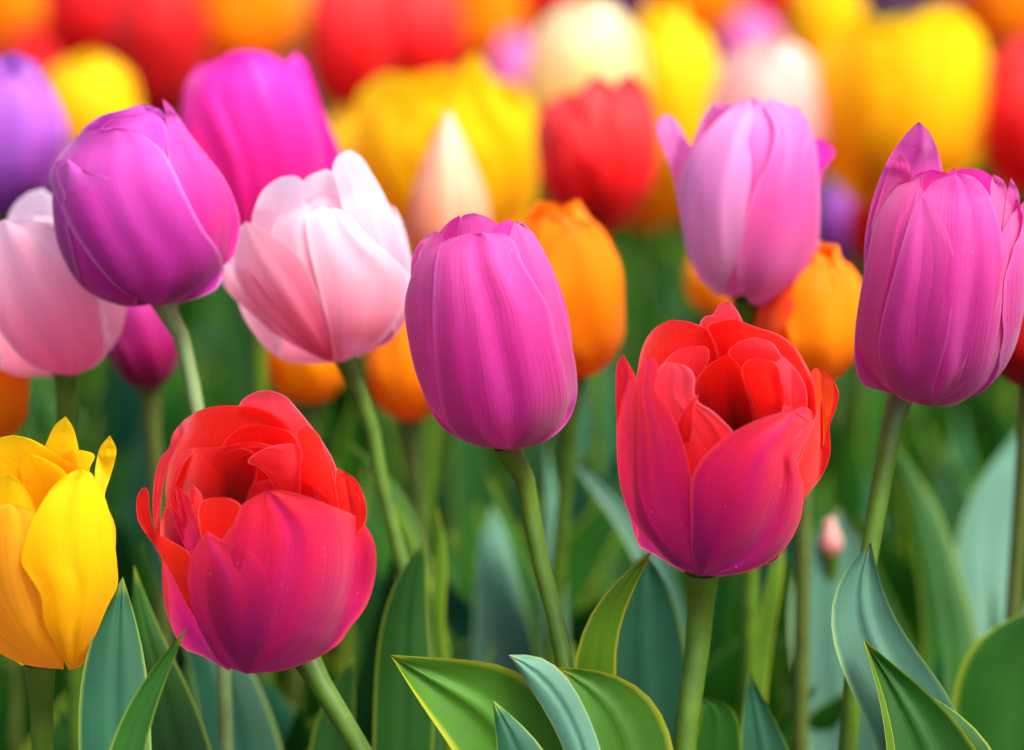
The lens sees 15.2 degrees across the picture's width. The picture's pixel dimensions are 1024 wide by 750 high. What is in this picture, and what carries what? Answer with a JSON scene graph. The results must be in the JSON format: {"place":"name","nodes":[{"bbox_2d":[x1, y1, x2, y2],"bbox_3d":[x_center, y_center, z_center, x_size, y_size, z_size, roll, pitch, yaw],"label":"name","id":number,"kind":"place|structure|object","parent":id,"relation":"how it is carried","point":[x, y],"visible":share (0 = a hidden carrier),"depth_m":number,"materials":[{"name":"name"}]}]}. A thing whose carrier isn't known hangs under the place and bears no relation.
{"place":"outdoors","nodes":[
{"label":"outdoors","id":0,"kind":"place"},
{"bbox_2d":[280,0,991,115],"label":"ground","id":1,"kind":"structure","parent":0,"point":[909,8],"depth_m":5.26,"materials":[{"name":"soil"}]},
{"bbox_2d":[0,369,29,437],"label":"tulip","id":2,"kind":"object","parent":1,"relation":"on","point":[14,393],"visible":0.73,"depth_m":1.18,"materials":[{"name":"orange plant"}]},
{"bbox_2d":[0,0,43,56],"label":"tulip","id":3,"kind":"object","parent":1,"relation":"on","point":[15,15],"visible":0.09,"depth_m":2.31,"materials":[{"name":"orange plant"}]},
{"bbox_2d":[4,21,62,195],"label":"tulip","id":4,"kind":"object","parent":1,"relation":"on","point":[30,41],"visible":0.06,"depth_m":2.27,"materials":[{"name":"red plant"}]},
{"bbox_2d":[0,52,70,749],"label":"tulip","id":5,"kind":"object","parent":1,"relation":"on","point":[35,136],"visible":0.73,"depth_m":1.32,"materials":[{"name":"purple plant"}]},
{"bbox_2d":[0,416,117,749],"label":"tulip","id":6,"kind":"object","parent":1,"relation":"on","point":[58,574],"visible":1,"depth_m":1.04,"materials":[{"name":"yellow plant"}]},
{"bbox_2d":[0,188,125,749],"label":"tulip","id":7,"kind":"object","parent":1,"relation":"on","point":[60,325],"visible":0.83,"depth_m":1.13,"materials":[{"name":"pink plant"}]},
{"bbox_2d":[43,0,116,59],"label":"tulip","id":8,"kind":"object","parent":1,"relation":"on","point":[74,28],"visible":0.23,"depth_m":2.12,"materials":[{"name":"red plant"}]},
{"bbox_2d":[46,50,138,454],"bbox_3d":[-0.195,0.059,1.866,0.071,0.445,0.112,0,13,0],"label":"tulip","id":9,"kind":"object","parent":1,"relation":"on","point":[88,87],"visible":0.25,"depth_m":1.77,"materials":[{"name":"yellow plant"}]},
{"bbox_2d":[107,305,178,647],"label":"tulip","id":10,"kind":"object","parent":1,"relation":"on","point":[142,355],"visible":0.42,"depth_m":1.24,"materials":[{"name":"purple plant"}]},
{"bbox_2d":[49,98,239,749],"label":"tulip","id":11,"kind":"object","parent":1,"relation":"on","point":[144,210],"visible":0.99,"depth_m":1.10,"materials":[{"name":"purple plant"}]},
{"bbox_2d":[78,567,210,749],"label":"tulip plant","id":12,"kind":"object","parent":1,"relation":"on","point":[135,694],"visible":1,"depth_m":1.05,"materials":[{"name":"green plant"}]},
{"bbox_2d":[107,0,229,385],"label":"tulip","id":13,"kind":"object","parent":1,"relation":"on","point":[157,49],"visible":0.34,"depth_m":2.05,"materials":[{"name":"red plant"}]},
{"bbox_2d":[198,0,296,333],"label":"tulip","id":14,"kind":"object","parent":1,"relation":"on","point":[267,26],"visible":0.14,"depth_m":2.17,"materials":[{"name":"orange plant"}]},
{"bbox_2d":[136,390,376,749],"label":"tulip","id":15,"kind":"object","parent":1,"relation":"on","point":[261,538],"visible":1,"depth_m":1.05,"materials":[{"name":"red plant"}]},
{"bbox_2d":[180,50,339,686],"bbox_3d":[-0.087,0.144,1.333,0.050,0.520,0.048,12,17,41],"label":"tulip","id":16,"kind":"object","parent":1,"relation":"on","point":[255,123],"visible":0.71,"depth_m":1.26,"materials":[{"name":"pink plant"}]},
{"bbox_2d":[144,518,434,749],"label":"tulip plant","id":17,"kind":"object","parent":1,"relation":"on","point":[402,719],"visible":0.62,"depth_m":1.14,"materials":[{"name":"green plant"}]},
{"bbox_2d":[284,0,308,62],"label":"tulip","id":18,"kind":"object","parent":1,"relation":"on","point":[296,42],"visible":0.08,"depth_m":2.43,"materials":[{"name":"orange plant"}]},
{"bbox_2d":[267,349,343,710],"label":"tulip","id":19,"kind":"object","parent":1,"relation":"on","point":[310,387],"visible":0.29,"depth_m":1.35,"materials":[{"name":"orange plant"}]},
{"bbox_2d":[222,150,410,576],"bbox_3d":[-0.050,0.180,1.194,0.075,0.513,0.060,0,13,0],"label":"tulip","id":20,"kind":"object","parent":1,"relation":"on","point":[317,269],"visible":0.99,"depth_m":1.12,"materials":[{"name":"pink plant"}]},
{"bbox_2d":[305,0,392,366],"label":"tulip","id":21,"kind":"object","parent":1,"relation":"on","point":[348,50],"visible":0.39,"depth_m":2.13,"materials":[{"name":"red plant"}]},
{"bbox_2d":[329,108,399,453],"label":"tulip","id":22,"kind":"object","parent":1,"relation":"on","point":[341,124],"visible":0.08,"depth_m":1.90,"materials":[{"name":"yellow plant"}]},
{"bbox_2d":[366,323,431,563],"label":"tulip","id":23,"kind":"object","parent":1,"relation":"on","point":[395,387],"visible":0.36,"depth_m":1.28,"materials":[{"name":"orange plant"}]},
{"bbox_2d":[385,0,460,76],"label":"tulip","id":24,"kind":"object","parent":1,"relation":"on","point":[426,35],"visible":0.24,"depth_m":2.27,"materials":[{"name":"red plant"}]},
{"bbox_2d":[347,442,536,749],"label":"tulip plant","id":25,"kind":"object","parent":1,"relation":"on","point":[501,625],"visible":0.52,"depth_m":1.35,"materials":[{"name":"green plant"}]},
{"bbox_2d":[352,53,536,506],"bbox_3d":[-0.053,0.095,1.636,0.127,0.479,0.084,0,13,0],"label":"tulip","id":26,"kind":"object","parent":1,"relation":"on","point":[398,119],"visible":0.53,"depth_m":1.56,"materials":[{"name":"yellow plant"}]},
{"bbox_2d":[407,112,490,548],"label":"tulip","id":27,"kind":"object","parent":1,"relation":"on","point":[448,186],"visible":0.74,"depth_m":1.32,"materials":[{"name":"beige plant"}]},
{"bbox_2d":[391,655,562,749],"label":"tulip plant","id":28,"kind":"object","parent":1,"relation":"on","point":[471,705],"visible":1,"depth_m":1.07,"materials":[{"name":"green plant"}]},
{"bbox_2d":[454,0,525,67],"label":"tulip","id":29,"kind":"object","parent":1,"relation":"on","point":[486,25],"visible":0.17,"depth_m":2.36,"materials":[{"name":"orange plant"}]},
{"bbox_2d":[404,213,600,749],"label":"tulip","id":30,"kind":"object","parent":1,"relation":"on","point":[488,328],"visible":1,"depth_m":1.06,"materials":[{"name":"pink plant"}]},
{"bbox_2d":[487,29,532,88],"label":"tulip","id":31,"kind":"object","parent":1,"relation":"on","point":[510,56],"visible":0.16,"depth_m":2.08,"materials":[{"name":"pink plant"}]},
{"bbox_2d":[0,11,1023,749],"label":"foliage","id":32,"kind":"object","parent":1,"relation":"on","point":[950,453],"visible":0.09,"depth_m":1.56,"materials":[{"name":"green plant"}]},
{"bbox_2d":[525,0,574,184],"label":"tulip","id":33,"kind":"object","parent":1,"relation":"on","point":[538,12],"visible":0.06,"depth_m":2.61,"materials":[{"name":"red plant"}]},
{"bbox_2d":[523,200,624,664],"bbox_3d":[0.035,0.180,1.271,0.081,0.478,0.105,4,14,16],"label":"tulip","id":34,"kind":"object","parent":1,"relation":"on","point":[573,239],"visible":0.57,"depth_m":1.23,"materials":[{"name":"orange flower petals"},{"name":"green plant stem"}]},
{"bbox_2d":[523,0,646,158],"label":"tulip","id":35,"kind":"object","parent":1,"relation":"on","point":[577,45],"visible":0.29,"depth_m":1.74,"materials":[{"name":"white flower petals"},{"name":"green plant stem"}]},
{"bbox_2d":[535,72,657,605],"bbox_3d":[0.038,0.123,1.495,0.050,0.487,0.139,-10,16,-36],"label":"tulip","id":36,"kind":"object","parent":1,"relation":"on","point":[596,139],"visible":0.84,"depth_m":1.44,"materials":[{"name":"red flower petals"},{"name":"green plant stem"}]},
{"bbox_2d":[543,445,685,658],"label":"tulip plant","id":37,"kind":"object","parent":1,"relation":"on","point":[609,497],"visible":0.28,"depth_m":1.30,"materials":[{"name":"green plant"}]},
{"bbox_2d":[557,552,684,749],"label":"tulip plant","id":38,"kind":"object","parent":1,"relation":"on","point":[623,675],"visible":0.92,"depth_m":1.08,"materials":[{"name":"green plant"}]},
{"bbox_2d":[604,0,644,27],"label":"tulip","id":39,"kind":"object","parent":1,"relation":"on","point":[630,10],"visible":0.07,"depth_m":2.74,"materials":[{"name":"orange plant"}]},
{"bbox_2d":[620,203,670,356],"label":"tulip","id":40,"kind":"object","parent":1,"relation":"on","point":[645,220],"visible":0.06,"depth_m":1.84,"materials":[{"name":"green plant"}]},
{"bbox_2d":[636,2,719,319],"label":"tulip","id":41,"kind":"object","parent":1,"relation":"on","point":[682,69],"visible":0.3,"depth_m":1.76,"materials":[{"name":"yellow flower petals"},{"name":"green plant stem"}]},
{"bbox_2d":[610,0,745,268],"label":"tulip","id":42,"kind":"object","parent":1,"relation":"on","point":[711,19],"visible":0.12,"depth_m":2.46,"materials":[{"name":"orange plant"}]},
{"bbox_2d":[685,258,742,588],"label":"tulip","id":43,"kind":"object","parent":1,"relation":"on","point":[703,297],"visible":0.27,"depth_m":1.43,"materials":[{"name":"orange plant"}]},
{"bbox_2d":[616,301,838,749],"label":"tulip","id":44,"kind":"object","parent":1,"relation":"on","point":[724,414],"visible":1,"depth_m":1.04,"materials":[{"name":"red plant"}]},
{"bbox_2d":[697,551,788,749],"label":"tulip plant","id":45,"kind":"object","parent":1,"relation":"on","point":[718,728],"visible":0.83,"depth_m":1.13,"materials":[{"name":"green plant"}]},
{"bbox_2d":[657,98,834,732],"bbox_3d":[0.072,0.168,1.222,0.045,0.522,0.044,-11,17,-40],"label":"tulip","id":46,"kind":"object","parent":1,"relation":"on","point":[747,174],"visible":0.98,"depth_m":1.16,"materials":[{"name":"pink plant"}]},
{"bbox_2d":[717,6,779,70],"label":"tulip","id":47,"kind":"object","parent":1,"relation":"on","point":[747,25],"visible":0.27,"depth_m":2.19,"materials":[{"name":"pink plant"}]},
{"bbox_2d":[743,0,788,29],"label":"tulip","id":48,"kind":"object","parent":1,"relation":"on","point":[775,12],"visible":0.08,"depth_m":2.61,"materials":[{"name":"pink plant"}]},
{"bbox_2d":[708,33,827,174],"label":"tulip","id":49,"kind":"object","parent":1,"relation":"on","point":[766,68],"visible":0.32,"depth_m":1.65,"materials":[{"name":"white flower petals"},{"name":"green plant stem"}]},
{"bbox_2d":[755,241,861,749],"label":"tulip","id":50,"kind":"object","parent":1,"relation":"on","point":[810,314],"visible":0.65,"depth_m":1.17,"materials":[{"name":"orange flower petals"},{"name":"green plant stem"}]},
{"bbox_2d":[785,0,863,370],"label":"tulip","id":51,"kind":"object","parent":1,"relation":"on","point":[812,26],"visible":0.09,"depth_m":2.01,"materials":[{"name":"yellow plant"}]},
{"bbox_2d":[821,517,841,581],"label":"tulip","id":52,"kind":"object","parent":1,"relation":"on","point":[831,541],"visible":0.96,"depth_m":1.28,"materials":[{"name":"pink plant"}]},
{"bbox_2d":[819,178,851,369],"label":"tulip","id":53,"kind":"object","parent":1,"relation":"on","point":[835,202],"visible":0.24,"depth_m":1.90,"materials":[{"name":"purple plant"}]},
{"bbox_2d":[847,201,870,421],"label":"tulip","id":54,"kind":"object","parent":1,"relation":"on","point":[857,218],"visible":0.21,"depth_m":1.72,"materials":[{"name":"plant"}]},
{"bbox_2d":[789,505,956,749],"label":"tulip plant","id":55,"kind":"object","parent":1,"relation":"on","point":[850,609],"visible":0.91,"depth_m":1.07,"materials":[{"name":"green plant"}]},
{"bbox_2d":[862,0,904,19],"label":"tulip","id":56,"kind":"object","parent":1,"relation":"on","point":[879,7],"visible":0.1,"depth_m":2.75,"materials":[{"name":"orange plant"}]},
{"bbox_2d":[817,2,989,542],"bbox_3d":[0.161,0.074,1.704,0.098,0.489,0.073,-9,16,-35],"label":"tulip","id":57,"kind":"object","parent":1,"relation":"on","point":[885,86],"visible":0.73,"depth_m":1.64,"materials":[{"name":"yellow flower petals"},{"name":"green plant stem"}]},
{"bbox_2d":[863,639,990,749],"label":"tulip plant","id":58,"kind":"object","parent":1,"relation":"on","point":[915,716],"visible":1,"depth_m":1.06,"materials":[{"name":"green plant"}]},
{"bbox_2d":[838,122,1023,749],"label":"tulip","id":59,"kind":"object","parent":1,"relation":"on","point":[940,313],"visible":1,"depth_m":1.06,"materials":[{"name":"plant"}]},
{"bbox_2d":[919,0,958,8],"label":"tulip","id":60,"kind":"object","parent":1,"relation":"on","point":[925,4],"visible":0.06,"depth_m":2.74,"materials":[{"name":"orange plant"}]},
{"bbox_2d":[896,432,1023,749],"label":"tulip plant","id":61,"kind":"object","parent":1,"relation":"on","point":[983,671],"visible":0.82,"depth_m":1.33,"materials":[{"name":"green plant"}]},
{"bbox_2d":[958,0,1023,51],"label":"tulip","id":62,"kind":"object","parent":1,"relation":"on","point":[999,24],"visible":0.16,"depth_m":2.27,"materials":[{"name":"orange plant"}]},
{"bbox_2d":[983,33,1023,410],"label":"tulip","id":63,"kind":"object","parent":1,"relation":"on","point":[1003,155],"visible":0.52,"depth_m":1.65,"materials":[{"name":"red plant"}]},
{"bbox_2d":[1001,314,1023,621],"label":"tulip","id":64,"kind":"object","parent":1,"relation":"on","point":[1012,372],"visible":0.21,"depth_m":1.21,"materials":[{"name":"red petal"},{"name":"green stem"}]}
]}

